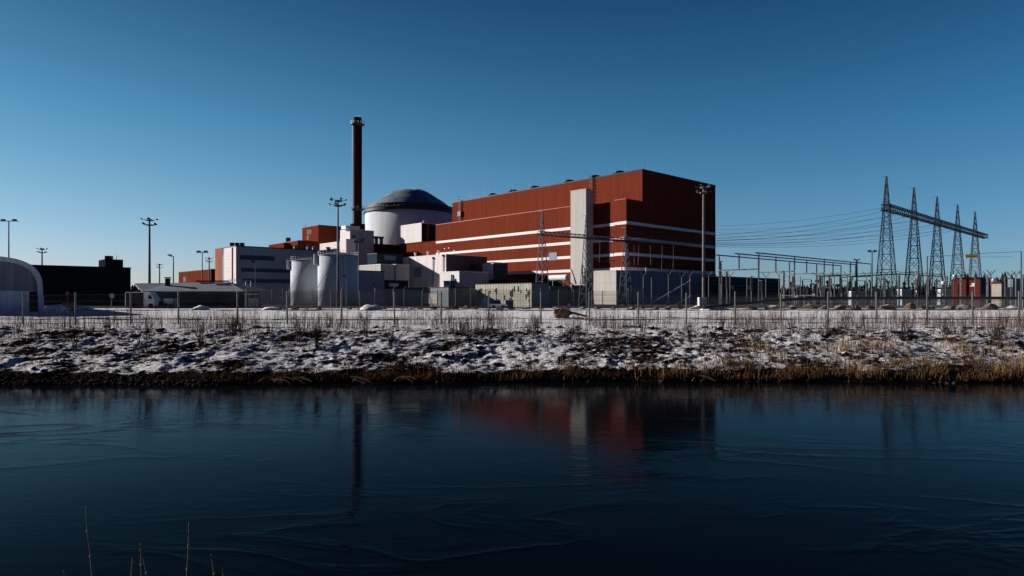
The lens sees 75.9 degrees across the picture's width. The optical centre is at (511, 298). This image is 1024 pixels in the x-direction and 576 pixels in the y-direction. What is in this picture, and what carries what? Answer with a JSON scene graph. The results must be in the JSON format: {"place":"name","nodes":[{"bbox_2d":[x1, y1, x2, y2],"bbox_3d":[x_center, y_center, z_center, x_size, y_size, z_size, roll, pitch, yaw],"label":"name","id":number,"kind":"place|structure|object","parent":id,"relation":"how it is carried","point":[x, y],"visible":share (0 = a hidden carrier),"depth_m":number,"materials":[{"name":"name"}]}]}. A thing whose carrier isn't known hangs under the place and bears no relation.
{"place":"outdoors","nodes":[
{"label":"outdoors","id":0,"kind":"place"},
{"bbox_2d":[0,381,1023,575],"bbox_3d":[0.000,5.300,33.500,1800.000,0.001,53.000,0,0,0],"label":"water","id":1,"kind":"structure","parent":0,"point":[597,478],"depth_m":19.21,"materials":[{"name":"blue liquid"}]},
{"bbox_2d":[0,300,1023,384],"bbox_3d":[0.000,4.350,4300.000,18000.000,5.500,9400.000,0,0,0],"label":"ground","id":2,"kind":"structure","parent":0,"point":[183,354],"depth_m":47.47,"materials":[{"name":"snow"}]},
{"bbox_2d":[0,256,43,311],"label":"hangar","id":3,"kind":"structure","parent":2,"relation":"on","point":[18,278],"depth_m":104.20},
{"bbox_2d":[29,292,37,311],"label":"door","id":4,"kind":"structure","parent":3,"relation":"in","point":[30,293],"depth_m":105.39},
{"bbox_2d":[40,304,69,312],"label":"snow heap","id":5,"kind":"object","parent":2,"relation":"on","point":[52,308],"visible":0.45,"depth_m":103.14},
{"bbox_2d":[63,327,82,348],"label":"bare shrub","id":6,"kind":"object","parent":2,"relation":"on","point":[75,340],"visible":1,"depth_m":46.95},
{"bbox_2d":[32,255,130,305],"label":"dark factory","id":7,"kind":"structure","parent":2,"relation":"on","point":[106,278],"depth_m":181.01,"materials":[{"name":"metal"}]},
{"bbox_2d":[125,292,160,307],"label":"truck","id":8,"kind":"object","parent":2,"relation":"on","point":[150,299],"visible":0.82,"depth_m":125.15,"materials":[{"name":"white paint"}]},
{"bbox_2d":[130,309,159,351],"bbox_3d":[-25.918,2.215,46.405,2.041,3.255,2.227,0,0,-33],"label":"bare shrub","id":9,"kind":"object","parent":2,"relation":"on","point":[146,336],"visible":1,"depth_m":46.30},
{"bbox_2d":[140,217,158,282],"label":"floodlight mast","id":10,"kind":"object","parent":2,"relation":"on","point":[149,252],"visible":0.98,"depth_m":171.78,"materials":[{"name":"metal"}]},
{"bbox_2d":[163,298,177,307],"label":"container","id":11,"kind":"object","parent":2,"relation":"on","point":[174,301],"visible":0.65,"depth_m":128.60,"materials":[{"name":"metal"}]},
{"bbox_2d":[178,269,214,282],"bbox_3d":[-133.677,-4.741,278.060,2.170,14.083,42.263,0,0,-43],"label":"red hall","id":12,"kind":"structure","parent":2,"relation":"on","point":[193,276],"depth_m":275.96,"materials":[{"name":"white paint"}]},
{"bbox_2d":[190,314,212,347],"bbox_3d":[-22.484,2.255,47.447,1.990,2.828,1.546,0,0,-10],"label":"bare shrub","id":13,"kind":"object","parent":2,"relation":"on","point":[199,336],"visible":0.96,"depth_m":47.44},
{"bbox_2d":[135,277,268,307],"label":"guard house","id":14,"kind":"structure","parent":2,"relation":"on","point":[213,290],"depth_m":132.30,"materials":[{"name":"metal"}]},
{"bbox_2d":[227,315,239,336],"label":"bare shrub","id":15,"kind":"object","parent":2,"relation":"on","point":[234,326],"visible":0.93,"depth_m":50.94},
{"bbox_2d":[244,294,258,307],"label":"gate shelter","id":16,"kind":"object","parent":2,"relation":"on","point":[253,301],"visible":0.69,"depth_m":128.76,"materials":[{"name":"metal"}]},
{"bbox_2d":[215,243,333,303],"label":"office building","id":17,"kind":"structure","parent":2,"relation":"on","point":[233,263],"depth_m":211.94,"materials":[{"name":"white metal"}]},
{"bbox_2d":[240,255,274,260],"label":"window","id":18,"kind":"structure","parent":17,"relation":"in","point":[242,257],"depth_m":209.39,"materials":[{"name":"black glass"}]},
{"bbox_2d":[241,268,289,272],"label":"window","id":19,"kind":"structure","parent":17,"relation":"in","point":[242,269],"depth_m":211.29,"materials":[{"name":"black glass"}]},
{"bbox_2d":[242,278,289,282],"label":"window","id":20,"kind":"structure","parent":17,"relation":"in","point":[243,279],"depth_m":211.50,"materials":[{"name":"black glass"}]},
{"bbox_2d":[269,243,288,247],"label":"annex","id":21,"kind":"object","parent":2,"relation":"on","point":[282,245],"visible":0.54,"depth_m":292.37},
{"bbox_2d":[294,319,306,342],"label":"bare shrub","id":22,"kind":"object","parent":2,"relation":"on","point":[300,335],"visible":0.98,"depth_m":48.70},
{"bbox_2d":[283,238,319,249],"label":"annex","id":23,"kind":"object","parent":2,"relation":"on","point":[302,244],"visible":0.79,"depth_m":288.86,"materials":[{"name":"metal"}]},
{"bbox_2d":[287,256,317,304],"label":"storage silo","id":24,"kind":"object","parent":2,"relation":"on","point":[303,277],"visible":0.71,"depth_m":178.04,"materials":[{"name":"metal"}]},
{"bbox_2d":[309,320,321,346],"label":"bare shrub","id":25,"kind":"object","parent":2,"relation":"on","point":[316,334],"visible":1,"depth_m":47.17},
{"bbox_2d":[302,224,341,243],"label":"service building","id":26,"kind":"structure","parent":2,"relation":"on","point":[322,234],"depth_m":324.00,"materials":[{"name":"red metal"}]},
{"bbox_2d":[320,242,339,251],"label":"sloped wing","id":27,"kind":"structure","parent":2,"relation":"on","point":[333,245],"depth_m":293.54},
{"bbox_2d":[314,250,357,305],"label":"storage silo","id":28,"kind":"object","parent":2,"relation":"on","point":[326,262],"visible":0.88,"depth_m":165.79,"materials":[{"name":"metal"}]},
{"bbox_2d":[329,198,346,305],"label":"floodlight mast","id":29,"kind":"object","parent":2,"relation":"on","point":[337,205],"visible":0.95,"depth_m":149.80,"materials":[{"name":"metal"}]},
{"bbox_2d":[340,239,355,253],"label":"white step","id":30,"kind":"object","parent":2,"relation":"on","point":[349,245],"visible":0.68,"depth_m":279.71,"materials":[{"name":"paint"}]},
{"bbox_2d":[340,226,373,264],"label":"white block","id":31,"kind":"structure","parent":2,"relation":"on","point":[366,237],"depth_m":290.15,"materials":[{"name":"paint"}]},
{"bbox_2d":[350,115,364,229],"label":"chimney","id":32,"kind":"object","parent":2,"relation":"on","point":[357,124],"visible":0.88,"depth_m":334.21,"materials":[{"name":"metal"}]},
{"bbox_2d":[357,303,372,336],"bbox_3d":[-11.236,1.522,50.389,1.365,2.821,1.679,0,0,-24],"label":"bare shrub","id":33,"kind":"object","parent":2,"relation":"on","point":[364,324],"visible":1,"depth_m":50.26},
{"bbox_2d":[360,304,381,309],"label":"snow heap","id":34,"kind":"object","parent":2,"relation":"on","point":[375,307],"visible":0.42,"depth_m":113.27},
{"bbox_2d":[359,270,384,303],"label":"grey annex","id":35,"kind":"object","parent":2,"relation":"on","point":[371,283],"visible":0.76,"depth_m":217.77,"materials":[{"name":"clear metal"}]},
{"bbox_2d":[359,264,394,279],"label":"cream block","id":36,"kind":"structure","parent":2,"relation":"on","point":[389,272],"depth_m":242.84,"materials":[{"name":"concrete"}]},
{"bbox_2d":[367,253,401,264],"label":"teal block","id":37,"kind":"structure","parent":2,"relation":"on","point":[379,258],"depth_m":265.21,"materials":[{"name":"blue paint"}]},
{"bbox_2d":[374,236,401,253],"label":"brown block","id":38,"kind":"structure","parent":2,"relation":"on","point":[380,247],"depth_m":303.88,"materials":[{"name":"metal"}]},
{"bbox_2d":[384,327,398,346],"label":"bare shrub","id":39,"kind":"object","parent":2,"relation":"on","point":[391,341],"visible":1,"depth_m":47.93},
{"bbox_2d":[384,280,407,287],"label":"dark annex","id":40,"kind":"object","parent":2,"relation":"on","point":[395,283],"visible":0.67,"depth_m":227.67,"materials":[{"name":"black glass"}]},
{"bbox_2d":[395,264,408,287],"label":"cream box","id":41,"kind":"object","parent":2,"relation":"on","point":[401,271],"visible":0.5,"depth_m":246.01,"materials":[{"name":"concrete"}]},
{"bbox_2d":[384,287,421,305],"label":"slatted store","id":42,"kind":"structure","parent":2,"relation":"on","point":[407,291],"depth_m":162.88,"materials":[{"name":"grey metal"}]},
{"bbox_2d":[364,189,451,244],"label":"reactor building","id":43,"kind":"structure","parent":2,"relation":"on","point":[386,215],"depth_m":349.03,"materials":[{"name":"concrete"}]},
{"bbox_2d":[400,241,435,256],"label":"link building","id":44,"kind":"structure","parent":2,"relation":"on","point":[419,249],"depth_m":313.97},
{"bbox_2d":[396,220,434,244],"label":"roof box","id":45,"kind":"object","parent":44,"relation":"on","point":[424,231],"visible":0.94,"depth_m":316.69,"materials":[{"name":"white paint"}]},
{"bbox_2d":[402,250,486,287],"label":"workshop","id":46,"kind":"structure","parent":2,"relation":"on","point":[426,270],"depth_m":258.34,"materials":[{"name":"painted metal cladding"},{"name":"concrete"}]},
{"bbox_2d":[421,287,475,306],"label":"grey shed","id":47,"kind":"structure","parent":2,"relation":"on","point":[447,297],"depth_m":153.17,"materials":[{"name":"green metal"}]},
{"bbox_2d":[423,294,436,303],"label":"roller door","id":48,"kind":"structure","parent":47,"relation":"in","point":[424,301],"depth_m":155.23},
{"bbox_2d":[440,271,488,286],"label":"workshop porch","id":49,"kind":"object","parent":2,"relation":"on","point":[460,279],"visible":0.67,"depth_m":244.20,"materials":[{"name":"metal"}]},
{"bbox_2d":[490,300,507,308],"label":"parked car","id":50,"kind":"object","parent":2,"relation":"on","point":[496,303],"visible":0.8,"depth_m":123.16,"materials":[{"name":"silver metal"}]},
{"bbox_2d":[1,291,1019,324],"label":"fence","id":51,"kind":"object","parent":2,"relation":"on","point":[541,300],"visible":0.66,"depth_m":67.00,"materials":[{"name":"metal"}]},
{"bbox_2d":[0,325,1021,370],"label":"bank stones","id":52,"kind":"object","parent":2,"relation":"on","point":[592,352],"visible":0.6,"depth_m":48.75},
{"bbox_2d":[0,303,1023,351],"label":"dead weeds","id":53,"kind":"object","parent":2,"relation":"on","point":[1007,318],"visible":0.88,"depth_m":56.32,"materials":[{"name":"plant"}]},
{"bbox_2d":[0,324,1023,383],"bbox_3d":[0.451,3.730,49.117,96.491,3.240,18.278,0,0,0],"label":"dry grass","id":54,"kind":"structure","parent":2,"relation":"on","point":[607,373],"depth_m":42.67,"materials":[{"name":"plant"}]},
{"bbox_2d":[0,367,1023,385],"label":"shore stones","id":55,"kind":"object","parent":2,"relation":"on","point":[120,381],"visible":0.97,"depth_m":40.82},
{"bbox_2d":[476,282,548,306],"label":"panel shed","id":56,"kind":"structure","parent":2,"relation":"on","point":[515,288],"depth_m":143.42,"materials":[{"name":"beige"}]},
{"bbox_2d":[489,279,538,282],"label":"black wing","id":57,"kind":"structure","parent":2,"relation":"on","point":[508,281],"depth_m":247.14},
{"bbox_2d":[482,262,507,279],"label":"black annex","id":58,"kind":"object","parent":57,"relation":"on","point":[497,270],"visible":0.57,"depth_m":254.16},
{"bbox_2d":[529,310,543,334],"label":"bare shrub","id":59,"kind":"object","parent":2,"relation":"on","point":[535,320],"visible":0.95,"depth_m":51.43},
{"bbox_2d":[536,210,550,306],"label":"lattice tower","id":60,"kind":"structure","parent":2,"relation":"on","point":[542,249],"depth_m":145.14,"materials":[{"name":"metal"}]},
{"bbox_2d":[553,307,585,318],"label":"fallen tree","id":61,"kind":"object","parent":2,"relation":"on","point":[557,312],"visible":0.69,"depth_m":83.61,"materials":[{"name":"wood"}]},
{"bbox_2d":[548,265,593,305],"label":"transformer","id":62,"kind":"object","parent":2,"relation":"on","point":[555,289],"visible":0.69,"depth_m":166.50,"materials":[{"name":"grey paint"}]},
{"bbox_2d":[564,323,579,344],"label":"bare shrub","id":63,"kind":"object","parent":2,"relation":"on","point":[571,336],"visible":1,"depth_m":49.15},
{"bbox_2d":[436,163,715,302],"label":"turbine hall","id":64,"kind":"structure","parent":2,"relation":"on","point":[501,227],"depth_m":247.90,"materials":[{"name":"red metal"}]},
{"bbox_2d":[131,272,1023,300],"bbox_3d":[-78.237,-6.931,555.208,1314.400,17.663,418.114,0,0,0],"label":"forest","id":65,"kind":"object","parent":2,"relation":"on","point":[807,289],"visible":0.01,"depth_m":529.09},
{"bbox_2d":[579,215,593,305],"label":"lattice tower","id":66,"kind":"structure","parent":2,"relation":"on","point":[586,254],"depth_m":153.66,"materials":[{"name":"metal"}]},
{"bbox_2d":[619,227,632,303],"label":"lattice tower","id":67,"kind":"structure","parent":2,"relation":"on","point":[625,254],"depth_m":162.22,"materials":[{"name":"metal"}]},
{"bbox_2d":[537,231,631,241],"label":"lattice beam","id":68,"kind":"structure","parent":67,"relation":"attached to","point":[590,237],"depth_m":151.62,"materials":[{"name":"metal"}]},
{"bbox_2d":[246,271,1023,307],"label":"security fence","id":69,"kind":"object","parent":2,"relation":"on","point":[476,296],"visible":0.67,"depth_m":125.99,"materials":[{"name":"metal"}]},
{"bbox_2d":[594,268,715,303],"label":"transformer enclosure","id":70,"kind":"object","parent":2,"relation":"on","point":[606,280],"visible":0.72,"depth_m":216.58,"materials":[{"name":"concrete"},{"name":"painted metal"}]},
{"bbox_2d":[695,184,711,305],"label":"floodlight mast","id":71,"kind":"object","parent":2,"relation":"on","point":[699,299],"visible":0.96,"depth_m":141.74,"materials":[{"name":"metal"}]},
{"bbox_2d":[718,254,759,305],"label":"busbar support","id":72,"kind":"object","parent":2,"relation":"on","point":[740,269],"visible":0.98,"depth_m":163.78,"materials":[{"name":"grey metal"}]},
{"bbox_2d":[755,252,870,264],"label":"busbar","id":73,"kind":"object","parent":72,"relation":"on","point":[809,258],"visible":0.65,"depth_m":179.95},
{"bbox_2d":[705,276,779,303],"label":"switchgear building","id":74,"kind":"structure","parent":2,"relation":"on","point":[743,292],"depth_m":240.76,"materials":[{"name":"black metal"}]},
{"bbox_2d":[745,319,766,349],"bbox_3d":[17.728,2.660,47.622,1.731,2.316,1.672,0,0,0],"label":"bare shrub","id":75,"kind":"object","parent":2,"relation":"on","point":[755,338],"visible":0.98,"depth_m":47.53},
{"bbox_2d":[759,257,794,304],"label":"busbar support","id":76,"kind":"object","parent":2,"relation":"on","point":[775,271],"visible":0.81,"depth_m":177.76,"materials":[{"name":"grey metal"}]},
{"bbox_2d":[789,260,824,304],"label":"busbar support","id":77,"kind":"object","parent":2,"relation":"on","point":[807,273],"visible":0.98,"depth_m":190.66,"materials":[{"name":"grey metal"}]},
{"bbox_2d":[822,274,840,304],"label":"switchyard gantry","id":78,"kind":"object","parent":2,"relation":"on","point":[839,286],"visible":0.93,"depth_m":195.95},
{"bbox_2d":[816,262,850,303],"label":"busbar support","id":79,"kind":"object","parent":2,"relation":"on","point":[830,275],"visible":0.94,"depth_m":205.66,"materials":[{"name":"grey metal"}]},
{"bbox_2d":[716,254,841,265],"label":"busbar","id":80,"kind":"object","parent":79,"relation":"on","point":[774,260],"visible":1,"depth_m":188.95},
{"bbox_2d":[734,253,856,264],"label":"busbar","id":81,"kind":"object","parent":79,"relation":"on","point":[792,258],"visible":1,"depth_m":183.89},
{"bbox_2d":[837,303,855,328],"bbox_3d":[28.378,1.410,55.621,1.504,2.477,1.852,0,0,15],"label":"bare shrub","id":82,"kind":"object","parent":2,"relation":"on","point":[843,313],"visible":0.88,"depth_m":55.50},
{"bbox_2d":[848,291,865,304],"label":"equipment cabinet","id":83,"kind":"object","parent":2,"relation":"on","point":[861,302],"visible":0.29,"depth_m":183.00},
{"bbox_2d":[703,297,1023,308],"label":"pipeline","id":84,"kind":"object","parent":2,"relation":"on","point":[872,298],"visible":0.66,"depth_m":121.77,"materials":[{"name":"metal"}]},
{"bbox_2d":[867,250,876,305],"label":"street lamp","id":85,"kind":"object","parent":2,"relation":"on","point":[871,275],"visible":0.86,"depth_m":149.89,"materials":[{"name":"metal"}]},
{"bbox_2d":[851,271,899,304],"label":"switchyard gantry","id":86,"kind":"object","parent":2,"relation":"on","point":[874,275],"visible":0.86,"depth_m":175.91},
{"bbox_2d":[873,176,897,304],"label":"lattice tower","id":87,"kind":"structure","parent":2,"relation":"on","point":[884,228],"depth_m":189.92,"materials":[{"name":"metal"}]},
{"bbox_2d":[881,203,988,238],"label":"lattice beam","id":88,"kind":"structure","parent":87,"relation":"attached to","point":[943,223],"depth_m":222.00,"materials":[{"name":"metal"}]},
{"bbox_2d":[568,212,879,237],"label":"power cable","id":89,"kind":"object","parent":88,"relation":"hanging from","point":[691,236],"visible":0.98,"depth_m":159.30,"materials":[{"name":"metal"}]},
{"bbox_2d":[580,214,894,239],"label":"power cable","id":90,"kind":"object","parent":88,"relation":"hanging from","point":[727,237],"visible":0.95,"depth_m":167.34,"materials":[{"name":"metal"}]},
{"bbox_2d":[579,217,903,241],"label":"power cable","id":91,"kind":"object","parent":88,"relation":"attached to","point":[731,240],"visible":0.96,"depth_m":172.49,"materials":[{"name":"metal"}]},
{"bbox_2d":[596,219,915,240],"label":"power cable","id":92,"kind":"object","parent":88,"relation":"attached to","point":[739,239],"visible":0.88,"depth_m":171.41,"materials":[{"name":"metal"}]},
{"bbox_2d":[604,222,921,242],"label":"power cable","id":93,"kind":"object","parent":88,"relation":"attached to","point":[729,242],"visible":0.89,"depth_m":174.26,"materials":[{"name":"metal"}]},
{"bbox_2d":[615,224,931,244],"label":"power cable","id":94,"kind":"object","parent":88,"relation":"hanging from","point":[741,244],"visible":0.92,"depth_m":178.68,"materials":[{"name":"metal"}]},
{"bbox_2d":[619,228,928,243],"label":"power cable","id":95,"kind":"object","parent":88,"relation":"attached to","point":[749,243],"visible":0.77,"depth_m":181.05,"materials":[{"name":"metal"}]},
{"bbox_2d":[629,228,947,245],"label":"power cable","id":96,"kind":"object","parent":88,"relation":"hanging from","point":[765,245],"visible":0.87,"depth_m":185.59,"materials":[{"name":"metal"}]},
{"bbox_2d":[897,289,912,304],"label":"equipment cabinet","id":97,"kind":"object","parent":2,"relation":"on","point":[905,292],"visible":0.64,"depth_m":177.00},
{"bbox_2d":[895,315,917,336],"bbox_3d":[30.383,1.937,50.611,1.608,2.170,1.373,0,0,-21],"label":"bare shrub","id":98,"kind":"object","parent":2,"relation":"on","point":[902,325],"visible":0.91,"depth_m":50.79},
{"bbox_2d":[904,187,925,303],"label":"lattice tower","id":99,"kind":"structure","parent":2,"relation":"on","point":[916,228],"depth_m":208.86,"materials":[{"name":"metal"}]},
{"bbox_2d":[929,196,946,296],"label":"lattice tower","id":100,"kind":"structure","parent":2,"relation":"on","point":[939,235],"depth_m":227.88,"materials":[{"name":"metal"}]},
{"bbox_2d":[937,289,950,296],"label":"equipment cabinet","id":101,"kind":"object","parent":2,"relation":"on","point":[948,292],"visible":0.43,"depth_m":189.00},
{"bbox_2d":[934,318,956,338],"bbox_3d":[33.388,2.168,50.589,1.520,1.966,1.407,0,0,0],"label":"bare shrub","id":102,"kind":"object","parent":2,"relation":"on","point":[944,330],"visible":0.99,"depth_m":50.48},
{"bbox_2d":[950,280,955,306],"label":"lean to","id":103,"kind":"object","parent":2,"relation":"on","point":[954,291],"visible":0.43,"depth_m":150.32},
{"bbox_2d":[949,204,964,287],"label":"lattice tower","id":104,"kind":"structure","parent":2,"relation":"on","point":[955,240],"depth_m":247.38,"materials":[{"name":"metal"}]},
{"bbox_2d":[955,277,991,305],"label":"red hut","id":105,"kind":"object","parent":2,"relation":"on","point":[967,286],"visible":0.71,"depth_m":143.54,"materials":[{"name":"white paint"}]},
{"bbox_2d":[968,211,981,276],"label":"lattice tower","id":106,"kind":"structure","parent":2,"relation":"on","point":[972,245],"depth_m":266.86,"materials":[{"name":"metal"}]},
{"bbox_2d":[956,270,1023,307],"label":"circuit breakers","id":107,"kind":"object","parent":2,"relation":"on","point":[990,286],"visible":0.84,"depth_m":123.94,"materials":[{"name":"metal"}]},
{"bbox_2d":[984,316,1007,345],"bbox_3d":[35.970,2.427,48.700,1.518,2.396,1.579,0,0,36],"label":"bare shrub","id":108,"kind":"object","parent":2,"relation":"on","point":[995,335],"visible":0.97,"depth_m":48.73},
{"bbox_2d":[991,282,1004,305],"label":"pale garage","id":109,"kind":"structure","parent":2,"relation":"on","point":[998,289],"depth_m":150.78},
{"bbox_2d":[1006,287,1012,306],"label":"cabinet","id":110,"kind":"object","parent":2,"relation":"on","point":[1007,294],"visible":0.39,"depth_m":145.35,"materials":[{"name":"metal"}]},
{"bbox_2d":[1007,278,1023,305],"bbox_3d":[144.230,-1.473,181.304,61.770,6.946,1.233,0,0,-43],"label":"grey store","id":111,"kind":"structure","parent":2,"relation":"on","point":[1018,285],"depth_m":161.42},
{"bbox_2d":[0,0,1023,289],"label":"sky","id":112,"kind":"structure","parent":0,"point":[222,123],"materials":[{"name":"blue"}]},
{"bbox_2d":[542,330,1023,378],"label":"reed grass","id":113,"kind":"structure","parent":0,"point":[848,346],"depth_m":45.94,"materials":[{"name":"plant"}]},
{"bbox_2d":[927,251,1021,308],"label":"height gate","id":114,"kind":"structure","parent":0,"point":[994,256],"depth_m":115.91,"materials":[{"name":"metal"}]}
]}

